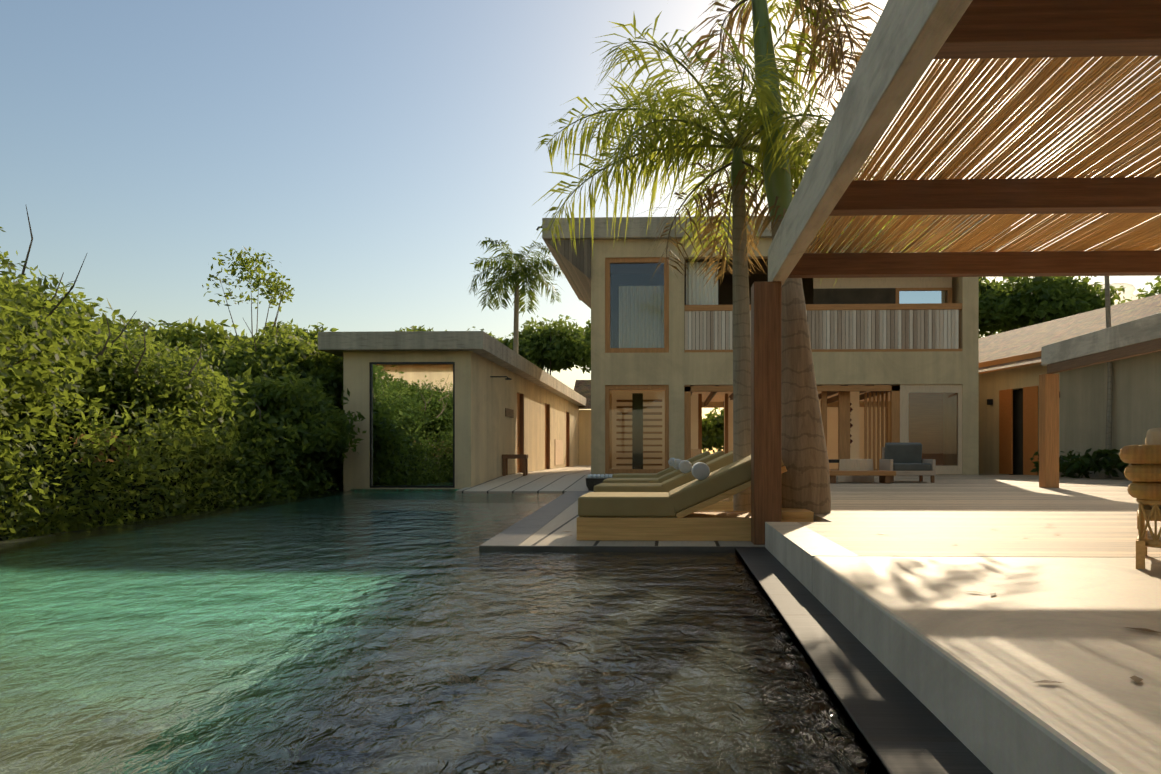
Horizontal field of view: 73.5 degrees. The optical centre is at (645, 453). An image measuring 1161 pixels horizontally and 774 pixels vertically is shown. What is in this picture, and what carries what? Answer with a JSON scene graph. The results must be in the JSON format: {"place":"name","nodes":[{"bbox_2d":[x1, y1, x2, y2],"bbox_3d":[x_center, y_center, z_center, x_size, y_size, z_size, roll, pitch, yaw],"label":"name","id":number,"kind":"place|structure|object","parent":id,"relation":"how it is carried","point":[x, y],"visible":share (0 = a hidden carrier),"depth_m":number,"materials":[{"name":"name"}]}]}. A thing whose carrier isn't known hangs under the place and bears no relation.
{"place":"outdoors","nodes":[
{"label":"outdoors","id":0,"kind":"place"},
{"bbox_2d":[202,247,294,341],"bbox_3d":[-10.899,-1.549,21.316,2.370,8.272,2.019,0,0,-34],"label":"thicket sapling","id":1,"kind":"object","parent":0,"point":[275,288],"depth_m":21.20,"materials":[{"name":"plant"}]},
{"bbox_2d":[315,487,342,493],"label":"terrace","id":2,"kind":"structure","parent":0,"point":[332,490],"depth_m":19.62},
{"bbox_2d":[0,431,307,540],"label":"thicket","id":3,"kind":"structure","parent":2,"relation":"on","point":[86,494],"depth_m":12.44,"materials":[{"name":"plant"}]},
{"bbox_2d":[226,325,342,464],"bbox_3d":[-9.900,-0.434,21.527,4.840,6.044,4.087,0,0,2],"label":"thicket tree","id":4,"kind":"object","parent":3,"relation":"on","point":[333,359],"depth_m":20.56,"materials":[{"name":"plant"}]},
{"bbox_2d":[127,318,202,338],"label":"tree","id":5,"kind":"object","parent":2,"relation":"on","point":[161,324],"depth_m":39.89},
{"bbox_2d":[112,315,251,360],"bbox_3d":[-12.988,-0.673,21.768,5.592,6.520,5.327,0,0,2],"label":"thicket tree","id":6,"kind":"object","parent":2,"relation":"on","point":[174,334],"depth_m":21.08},
{"bbox_2d":[245,318,338,340],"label":"tree","id":7,"kind":"object","parent":2,"relation":"on","point":[298,332],"depth_m":45.93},
{"bbox_2d":[253,443,342,500],"bbox_3d":[-8.596,0.419,19.608,2.561,3.102,3.266,0,0,2],"label":"bush","id":8,"kind":"object","parent":2,"relation":"on","point":[334,465],"visible":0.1,"depth_m":19.52,"materials":[{"name":"green plant"}]},
{"bbox_2d":[395,325,446,330],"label":"tree","id":9,"kind":"object","parent":2,"relation":"on","point":[414,328],"depth_m":52.22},
{"bbox_2d":[343,351,578,490],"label":"pavilion walls","id":10,"kind":"structure","parent":2,"relation":"on","point":[485,433],"depth_m":20.18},
{"bbox_2d":[370,362,454,487],"bbox_3d":[-5.845,-0.707,19.422,2.161,3.148,0.090,0,0,2],"label":"window","id":11,"kind":"structure","parent":10,"relation":"in","point":[412,424],"depth_m":19.41,"materials":[{"name":"glass"}]},
{"bbox_2d":[318,331,585,405],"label":"pavilion roof","id":12,"kind":"structure","parent":10,"relation":"on","point":[487,346],"depth_m":19.10,"materials":[{"name":"concrete"}]},
{"bbox_2d":[490,376,511,379],"bbox_3d":[-4.001,-2.082,21.390,0.590,0.098,0.180,0,0,2],"label":"outdoor shower head","id":13,"kind":"object","parent":10,"relation":"attached to","point":[507,378],"visible":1,"depth_m":21.37},
{"bbox_2d":[505,393,568,472],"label":"doors","id":14,"kind":"structure","parent":10,"relation":"in","point":[520,434],"depth_m":31.72,"materials":[{"name":"wood"}]},
{"bbox_2d":[574,380,590,408],"bbox_3d":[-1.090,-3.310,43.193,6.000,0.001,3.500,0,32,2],"label":"roof","id":15,"kind":"structure","parent":10,"relation":"on","point":[582,388],"depth_m":43.64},
{"bbox_2d":[467,326,540,367],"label":"tree","id":16,"kind":"object","parent":2,"relation":"on","point":[522,348],"depth_m":58.22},
{"bbox_2d":[507,314,590,374],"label":"tree","id":17,"kind":"object","parent":2,"relation":"on","point":[574,338],"depth_m":60.34,"materials":[{"name":"plant"}]},
{"bbox_2d":[575,317,590,367],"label":"tree","id":18,"kind":"object","parent":2,"relation":"on","point":[587,329],"depth_m":64.30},
{"bbox_2d":[579,410,590,464],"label":"walkway wall","id":19,"kind":"structure","parent":2,"relation":"on","point":[584,437],"depth_m":42.08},
{"bbox_2d":[456,465,764,550],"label":"pool deck","id":20,"kind":"structure","parent":2,"relation":"on","point":[551,535],"depth_m":9.10,"materials":[{"name":"brown wood"}]},
{"bbox_2d":[502,454,527,475],"bbox_3d":[-3.879,0.372,22.987,0.720,0.670,0.400,0,0,2],"label":"stool","id":21,"kind":"object","parent":20,"relation":"on","point":[506,457],"visible":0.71,"depth_m":22.80,"materials":[{"name":"brown wood"}]},
{"bbox_2d":[585,478,606,490],"bbox_3d":[-1.088,0.747,18.547,0.709,0.300,0.720,0,0,2],"label":"towel basket","id":22,"kind":"object","parent":20,"relation":"on","point":[591,483],"visible":0.35,"depth_m":18.28,"materials":[{"name":"wicker"}]},
{"bbox_2d":[587,474,612,477],"bbox_3d":[-1.088,0.557,18.547,0.610,0.105,0.360,0,0,2],"label":"rolled towel","id":23,"kind":"object","parent":22,"relation":"on","point":[599,476],"visible":0.75,"depth_m":18.37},
{"bbox_2d":[577,466,813,540],"bbox_3d":[0.513,0.514,8.411,2.432,0.766,1.024,0,0,2],"label":"lounger frame","id":24,"kind":"object","parent":20,"relation":"on","point":[692,523],"visible":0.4,"depth_m":7.92,"materials":[{"name":"wood"}]},
{"bbox_2d":[578,455,782,516],"bbox_3d":[0.369,0.305,8.416,2.112,0.703,0.980,0,0,2],"label":"lounger cushion","id":25,"kind":"object","parent":24,"relation":"on","point":[671,503],"visible":0.81,"depth_m":7.94,"materials":[{"name":"fabric"}]},
{"bbox_2d":[691,462,709,479],"bbox_3d":[0.582,0.189,8.249,0.184,0.184,0.440,17,1,2],"label":"bolster pillow","id":26,"kind":"object","parent":25,"relation":"on","point":[700,470],"visible":1,"depth_m":8.03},
{"bbox_2d":[685,490,732,510],"bbox_3d":[0.489,0.514,11.143,2.432,0.766,1.024,0,0,2],"label":"lounger frame","id":27,"kind":"object","parent":20,"relation":"on","point":[726,504],"visible":0.02,"depth_m":10.63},
{"bbox_2d":[534,0,893,510],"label":"palm","id":28,"kind":"object","parent":20,"relation":"on","point":[669,154],"depth_m":9.07,"materials":[{"name":"plant"}]},
{"bbox_2d":[546,0,880,250],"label":"palm rachis","id":29,"kind":"object","parent":28,"relation":"attached to","point":[754,149],"visible":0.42,"depth_m":9.19,"materials":[{"name":"plant"}]},
{"bbox_2d":[666,161,763,264],"bbox_3d":[1.183,-2.858,9.127,1.344,1.337,1.358,0,0,37],"label":"dry palm rachis","id":30,"kind":"object","parent":28,"relation":"attached to","point":[717,171],"visible":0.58,"depth_m":9.14,"materials":[{"name":"brown plant"}]},
{"bbox_2d":[627,157,831,285],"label":"palm fronds","id":31,"kind":"object","parent":28,"relation":"attached to","point":[710,198],"visible":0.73,"depth_m":9.12,"materials":[{"name":"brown plant"}]},
{"bbox_2d":[754,138,959,277],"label":"palm fronds","id":32,"kind":"object","parent":28,"relation":"attached to","point":[872,217],"visible":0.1,"depth_m":10.63,"materials":[{"name":"green plant"}]},
{"bbox_2d":[563,489,1160,682],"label":"fallen leaves","id":33,"kind":"object","parent":20,"relation":"on","point":[1136,679],"visible":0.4,"depth_m":2.82,"materials":[{"name":"brown plant"}]},
{"bbox_2d":[751,281,1058,544],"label":"pergola posts","id":34,"kind":"object","parent":20,"relation":"on","point":[765,401],"visible":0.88,"depth_m":7.57,"materials":[{"name":"wood"}]},
{"bbox_2d":[765,475,1160,592],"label":"patio floor","id":35,"kind":"structure","parent":2,"relation":"on","point":[911,516],"depth_m":7.34,"materials":[{"name":"wood"}]},
{"bbox_2d":[829,459,895,482],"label":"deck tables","id":36,"kind":"object","parent":35,"relation":"on","point":[855,470],"visible":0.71,"depth_m":17.53,"materials":[{"name":"brown wood"}]},
{"bbox_2d":[879,447,935,482],"bbox_3d":[5.958,0.257,17.678,1.016,0.800,0.908,0,0,2],"label":"armchair","id":37,"kind":"object","parent":35,"relation":"on","point":[885,464],"visible":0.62,"depth_m":17.24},
{"bbox_2d":[885,443,930,470],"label":"armchair cushions","id":38,"kind":"object","parent":37,"relation":"on","point":[906,456],"visible":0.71,"depth_m":17.84,"materials":[{"name":"fabric"}]},
{"bbox_2d":[1129,464,1160,532],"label":"chair","id":39,"kind":"object","parent":35,"relation":"on","point":[1152,518],"visible":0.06,"depth_m":6.12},
{"bbox_2d":[812,556,1160,773],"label":"concrete plinth","id":40,"kind":"object","parent":2,"relation":"on","point":[968,670],"visible":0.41,"depth_m":2.75,"materials":[{"name":"concrete"}]},
{"bbox_2d":[1119,445,1160,568],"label":"wicker chair","id":41,"kind":"object","parent":40,"relation":"on","point":[1142,471],"visible":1,"depth_m":4.37,"materials":[{"name":"wicker"}]},
{"bbox_2d":[1146,428,1160,508],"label":"wicker chair cushions","id":42,"kind":"object","parent":41,"relation":"on","point":[1153,436],"visible":0.31,"depth_m":4.41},
{"bbox_2d":[979,277,1021,335],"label":"tree","id":43,"kind":"object","parent":2,"relation":"on","point":[987,281],"depth_m":49.19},
{"bbox_2d":[979,276,1125,337],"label":"tree","id":44,"kind":"object","parent":2,"relation":"on","point":[1062,290],"depth_m":46.38,"materials":[{"name":"plant"}]},
{"bbox_2d":[1131,276,1160,298],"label":"tree","id":45,"kind":"object","parent":2,"relation":"on","point":[1155,288],"visible":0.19,"depth_m":48.46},
{"bbox_2d":[329,396,342,423],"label":"thicket tree","id":46,"kind":"object","parent":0,"point":[341,406],"depth_m":22.10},
{"bbox_2d":[468,237,563,352],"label":"palm","id":47,"kind":"object","parent":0,"point":[513,276],"depth_m":47.87,"materials":[{"name":"plant"}]},
{"bbox_2d":[474,240,554,307],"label":"palm rachis","id":48,"kind":"object","parent":47,"relation":"attached to","point":[516,271],"visible":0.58,"depth_m":47.81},
{"bbox_2d":[0,0,1160,453],"label":"sky","id":49,"kind":"structure","parent":0,"point":[369,148],"materials":[{"name":"blue"}]},
{"bbox_2d":[355,489,890,773],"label":"pool basin","id":50,"kind":"object","parent":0,"point":[838,699],"depth_m":3.12,"materials":[{"name":"stone"}]},
{"bbox_2d":[0,390,90,540],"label":"bush","id":51,"kind":"object","parent":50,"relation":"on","point":[6,451],"visible":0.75,"depth_m":9.34,"materials":[{"name":"green plant"}]},
{"bbox_2d":[0,374,190,538],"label":"bush","id":52,"kind":"object","parent":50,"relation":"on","point":[57,517],"visible":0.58,"depth_m":10.52,"materials":[{"name":"green plant"}]},
{"bbox_2d":[70,423,130,465],"bbox_3d":[-7.820,-0.121,11.116,0.774,0.637,0.767,0,0,2],"label":"hedge","id":53,"kind":"object","parent":52,"relation":"attached to","point":[101,452],"visible":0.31,"depth_m":11.09,"materials":[{"name":"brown plant"}]},
{"bbox_2d":[54,392,243,526],"bbox_3d":[-8.048,0.525,12.382,2.715,3.052,3.220,0,0,2],"label":"bush","id":54,"kind":"object","parent":50,"relation":"on","point":[155,478],"visible":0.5,"depth_m":12.34,"materials":[{"name":"green plant"}]},
{"bbox_2d":[133,395,296,519],"bbox_3d":[-8.116,0.568,14.272,2.624,3.167,3.274,0,0,2],"label":"bush","id":55,"kind":"object","parent":50,"relation":"on","point":[212,459],"visible":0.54,"depth_m":14.01,"materials":[{"name":"green plant"}]},
{"bbox_2d":[164,414,332,511],"bbox_3d":[-8.274,0.552,16.122,2.627,2.660,3.178,0,0,2],"label":"bush","id":56,"kind":"object","parent":50,"relation":"on","point":[264,469],"visible":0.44,"depth_m":15.73,"materials":[{"name":"green plant"}]},
{"bbox_2d":[222,409,342,503],"bbox_3d":[-8.360,0.554,17.785,2.636,3.210,3.262,0,0,2],"label":"bush","id":57,"kind":"object","parent":50,"relation":"on","point":[317,485],"visible":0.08,"depth_m":17.98,"materials":[{"name":"green plant"}]},
{"bbox_2d":[0,491,880,773],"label":"pool water","id":58,"kind":"structure","parent":50,"relation":"in","point":[378,632],"depth_m":3.62,"materials":[{"name":"teal liquid"}]},
{"bbox_2d":[480,491,588,545],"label":"deck","id":59,"kind":"structure","parent":50,"relation":"on","point":[521,531],"depth_m":9.98,"materials":[{"name":"wood"}]},
{"bbox_2d":[735,547,992,773],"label":"pool coping","id":60,"kind":"object","parent":50,"relation":"attached to","point":[903,728],"visible":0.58,"depth_m":2.94,"materials":[{"name":"concrete"}]},
{"bbox_2d":[612,451,710,477],"bbox_3d":[0.362,0.305,16.750,2.112,0.703,0.980,0,0,2],"label":"lounger cushion","id":61,"kind":"object","parent":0,"point":[660,473],"visible":0.44,"depth_m":16.27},
{"bbox_2d":[668,458,674,465],"bbox_3d":[0.575,0.189,16.583,0.184,0.184,0.440,-21,-1,2],"label":"lounger towel","id":62,"kind":"object","parent":61,"relation":"on","point":[670,461],"visible":0.65,"depth_m":16.36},
{"bbox_2d":[593,451,732,491],"bbox_3d":[0.345,0.305,11.148,2.112,0.703,0.980,0,0,2],"label":"lounger cushion","id":63,"kind":"object","parent":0,"point":[672,483],"visible":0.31,"depth_m":10.67,"materials":[{"name":"fabric"}]},
{"bbox_2d":[678,460,691,472],"bbox_3d":[0.558,0.189,10.981,0.184,0.184,0.440,34,1,1],"label":"lounger towel","id":64,"kind":"object","parent":63,"relation":"on","point":[684,466],"visible":1,"depth_m":10.76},
{"bbox_2d":[603,450,724,482],"bbox_3d":[0.341,0.305,13.549,2.112,0.703,0.980,0,0,2],"label":"lounger cushion","id":65,"kind":"object","parent":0,"point":[674,473],"visible":0.42,"depth_m":13.07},
{"bbox_2d":[673,459,681,469],"bbox_3d":[0.554,0.189,13.382,0.184,0.184,0.440,-38,-1,1],"label":"lounger towel","id":66,"kind":"object","parent":65,"relation":"on","point":[676,462],"visible":0.75,"depth_m":13.16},
{"bbox_2d":[611,274,924,349],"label":"upper house rooms","id":67,"kind":"object","parent":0,"point":[725,291],"depth_m":26.20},
{"bbox_2d":[706,0,830,521],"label":"palm","id":68,"kind":"object","parent":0,"point":[805,480],"depth_m":8.48,"materials":[{"name":"plant"}]},
{"bbox_2d":[675,0,882,122],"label":"palm fronds","id":69,"kind":"object","parent":68,"relation":"attached to","point":[811,62],"visible":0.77,"depth_m":8.76,"materials":[{"name":"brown plant"}]},
{"bbox_2d":[720,0,851,100],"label":"dry palm rachis","id":70,"kind":"object","parent":68,"relation":"attached to","point":[743,1],"visible":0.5,"depth_m":8.76,"materials":[{"name":"brown plant"}]},
{"bbox_2d":[591,236,978,474],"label":"house walls","id":71,"kind":"structure","parent":0,"point":[676,368],"depth_m":23.93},
{"bbox_2d":[605,257,668,352],"bbox_3d":[-0.272,-4.591,24.074,1.984,2.954,0.120,0,0,2],"label":"house window","id":72,"kind":"structure","parent":71,"relation":"in","point":[622,261],"depth_m":24.04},
{"bbox_2d":[605,385,668,472],"bbox_3d":[-0.272,-0.744,24.074,1.984,2.743,0.120,0,0,2],"label":"house window","id":73,"kind":"structure","parent":71,"relation":"in","point":[608,388],"depth_m":24.04,"materials":[{"name":"wood"}]},
{"bbox_2d":[619,285,663,347],"bbox_3d":[-0.117,-4.240,24.289,1.463,2.026,0.087,0,0,2],"label":"window blind","id":74,"kind":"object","parent":71,"relation":"attached to","point":[641,296],"depth_m":24.30,"materials":[{"name":"fabric"}]},
{"bbox_2d":[686,262,717,311],"bbox_3d":[1.771,-5.238,24.359,1.013,1.547,0.087,0,0,2],"label":"curtain","id":75,"kind":"object","parent":71,"relation":"attached to","point":[698,292],"visible":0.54,"depth_m":24.37,"materials":[{"name":"fabric"}]},
{"bbox_2d":[542,214,1010,300],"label":"roof","id":76,"kind":"structure","parent":71,"relation":"on","point":[634,231],"depth_m":23.80,"materials":[{"name":"concrete"}]},
{"bbox_2d":[543,239,590,308],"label":"roof soffit","id":77,"kind":"structure","parent":76,"relation":"attached to","point":[575,269],"depth_m":23.96,"materials":[{"name":"concrete"}]},
{"bbox_2d":[604,259,961,474],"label":"house floors","id":78,"kind":"structure","parent":71,"relation":"attached to","point":[708,397],"depth_m":26.88,"materials":[{"name":"brown wood"}]},
{"bbox_2d":[612,391,664,468],"bbox_3d":[-0.210,-0.736,25.823,1.970,2.786,1.700,0,0,2],"label":"house stair","id":79,"kind":"object","parent":78,"relation":"on","point":[644,432],"depth_m":26.55,"materials":[{"name":"brown wood"}]},
{"bbox_2d":[684,303,961,351],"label":"house loggia rails","id":80,"kind":"object","parent":71,"relation":"attached to","point":[920,306],"visible":0.62,"depth_m":23.79,"materials":[{"name":"wood"}]},
{"bbox_2d":[685,309,958,349],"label":"balcony balusters","id":81,"kind":"object","parent":80,"relation":"attached to","point":[933,329],"visible":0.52,"depth_m":23.81,"materials":[{"name":"wood"}]},
{"bbox_2d":[813,277,951,303],"bbox_3d":[7.537,-5.323,24.667,4.361,1.491,0.120,0,0,2],"label":"window","id":82,"kind":"structure","parent":71,"relation":"attached to","point":[901,290],"depth_m":24.63,"materials":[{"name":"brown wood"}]},
{"bbox_2d":[899,384,961,473],"bbox_3d":[8.818,-0.737,23.787,2.026,2.757,0.120,0,0,2],"label":"house door","id":83,"kind":"structure","parent":71,"relation":"in","point":[931,418],"depth_m":23.77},
{"bbox_2d":[684,386,899,469],"bbox_3d":[5.508,-0.708,26.367,8.469,2.730,5.050,0,0,2],"label":"house living room","id":84,"kind":"object","parent":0,"point":[847,395],"visible":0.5,"depth_m":24.23,"materials":[{"name":"wood"}]},
{"bbox_2d":[850,403,852,446],"bbox_3d":[6.535,-0.895,24.859,0.240,1.523,0.170,0,0,2],"label":"house hanging deco","id":85,"kind":"object","parent":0,"point":[851,425],"visible":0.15,"depth_m":24.81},
{"bbox_2d":[788,0,1160,373],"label":"pergola beams","id":86,"kind":"structure","parent":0,"point":[982,29],"depth_m":5.60,"materials":[{"name":"wood"}]},
{"bbox_2d":[768,0,1160,365],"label":"pergola fascia","id":87,"kind":"structure","parent":86,"relation":"attached to","point":[906,41],"depth_m":4.31,"materials":[{"name":"concrete"}]},
{"bbox_2d":[804,56,1160,252],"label":"bamboo pergola","id":88,"kind":"object","parent":86,"relation":"on","point":[1142,233],"visible":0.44,"depth_m":5.04,"materials":[{"name":"wood"}]},
{"bbox_2d":[888,351,1160,478],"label":"wing walls","id":89,"kind":"structure","parent":0,"point":[1136,408],"depth_m":21.26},
{"bbox_2d":[999,386,1037,474],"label":"wing shutters","id":90,"kind":"object","parent":89,"relation":"attached to","point":[1028,422],"visible":0.96,"depth_m":24.18,"materials":[{"name":"wood"}]},
{"bbox_2d":[987,392,1059,404],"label":"wing lamps","id":91,"kind":"object","parent":89,"relation":"attached to","point":[989,401],"visible":0.57,"depth_m":25.23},
{"bbox_2d":[979,294,1160,373],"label":"wing roof","id":92,"kind":"structure","parent":89,"relation":"on","point":[1026,340],"depth_m":25.63,"materials":[{"name":"concrete"}]},
{"bbox_2d":[1030,448,1128,479],"bbox_3d":[11.698,0.316,19.752,1.146,0.935,5.306,0,0,-8],"label":"bush","id":93,"kind":"object","parent":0,"point":[1087,461],"visible":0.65,"depth_m":20.00,"materials":[{"name":"plant"}]},
{"bbox_2d":[1100,136,1112,478],"bbox_3d":[12.006,-3.853,20.184,0.326,9.423,0.150,0,0,2],"label":"palm trunk","id":94,"kind":"object","parent":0,"point":[1108,444],"visible":0.52,"depth_m":20.13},
{"bbox_2d":[1090,283,1135,296],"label":"cloud","id":95,"kind":"structure","parent":0,"point":[1130,289],"depth_m":2860.38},
{"bbox_2d":[1111,293,1147,304],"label":"cloud","id":96,"kind":"structure","parent":0,"point":[1132,295],"depth_m":2906.13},
{"label":"ground","id":97,"kind":"structure","parent":0,"visible":0},
{"bbox_2d":[0,227,85,380],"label":"thicket tree","id":98,"kind":"object","parent":97,"relation":"on","point":[12,315],"visible":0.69,"depth_m":9.24,"materials":[{"name":"plant"}]},
{"bbox_2d":[21,206,32,274],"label":"thicket twigs","id":99,"kind":"object","parent":98,"relation":"attached to","point":[25,264],"visible":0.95,"depth_m":9.45,"materials":[{"name":"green plant"}]},
{"bbox_2d":[0,286,93,429],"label":"thicket tree","id":100,"kind":"object","parent":97,"relation":"on","point":[33,375],"depth_m":9.12,"materials":[{"name":"plant"}]},
{"bbox_2d":[0,264,121,398],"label":"thicket tree","id":101,"kind":"object","parent":97,"relation":"on","point":[81,326],"depth_m":10.94,"materials":[{"name":"plant"}]},
{"bbox_2d":[13,254,110,354],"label":"thicket twigs","id":102,"kind":"object","parent":101,"relation":"attached to","point":[59,303],"visible":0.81,"depth_m":10.26,"materials":[{"name":"brown plant"}]},
{"bbox_2d":[27,285,134,345],"bbox_3d":[-14.258,-0.664,17.976,5.298,6.501,5.512,0,0,2],"label":"thicket tree","id":103,"kind":"object","parent":97,"relation":"on","point":[89,308],"depth_m":18.07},
{"bbox_2d":[0,309,233,460],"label":"thicket tree","id":104,"kind":"object","parent":97,"relation":"on","point":[150,383],"depth_m":13.02,"materials":[{"name":"plant"}]},
{"bbox_2d":[62,294,201,377],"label":"thicket twigs","id":105,"kind":"object","parent":104,"relation":"attached to","point":[136,368],"visible":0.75,"depth_m":11.86,"materials":[{"name":"brown plant"}]},
{"bbox_2d":[0,327,260,448],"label":"thicket tree","id":106,"kind":"object","parent":97,"relation":"on","point":[217,405],"depth_m":13.71,"materials":[{"name":"plant"}]},
{"bbox_2d":[140,369,278,461],"bbox_3d":[-10.313,0.329,16.338,4.818,4.528,4.432,0,0,2],"label":"thicket tree","id":107,"kind":"object","parent":97,"relation":"on","point":[242,384],"depth_m":16.29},
{"bbox_2d":[226,367,260,423],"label":"thicket twigs","id":108,"kind":"object","parent":107,"relation":"attached to","point":[254,402],"visible":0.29,"depth_m":16.04,"materials":[{"name":"brown plant"}]},
{"bbox_2d":[190,331,349,408],"bbox_3d":[-9.749,-0.248,20.048,5.114,5.693,5.021,0,0,2],"label":"thicket tree","id":109,"kind":"object","parent":97,"relation":"on","point":[279,367],"depth_m":19.13,"materials":[{"name":"plant"}]},
{"bbox_2d":[244,320,282,357],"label":"thicket twigs","id":110,"kind":"object","parent":109,"relation":"attached to","point":[257,338],"visible":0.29,"depth_m":18.89,"materials":[{"name":"brown plant"}]},
{"bbox_2d":[215,367,365,501],"bbox_3d":[-8.773,0.293,18.072,4.593,4.617,4.814,0,0,2],"label":"thicket tree","id":111,"kind":"object","parent":97,"relation":"on","point":[322,427],"depth_m":17.13,"materials":[{"name":"plant"}]},
{"bbox_2d":[702,413,723,452],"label":"tree","id":112,"kind":"object","parent":97,"relation":"on","point":[710,437],"visible":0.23,"depth_m":35.71,"materials":[{"name":"green plant"}]},
{"bbox_2d":[703,408,723,450],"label":"tree","id":113,"kind":"object","parent":97,"relation":"on","point":[717,422],"visible":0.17,"depth_m":36.82,"materials":[{"name":"green plant"}]}
]}

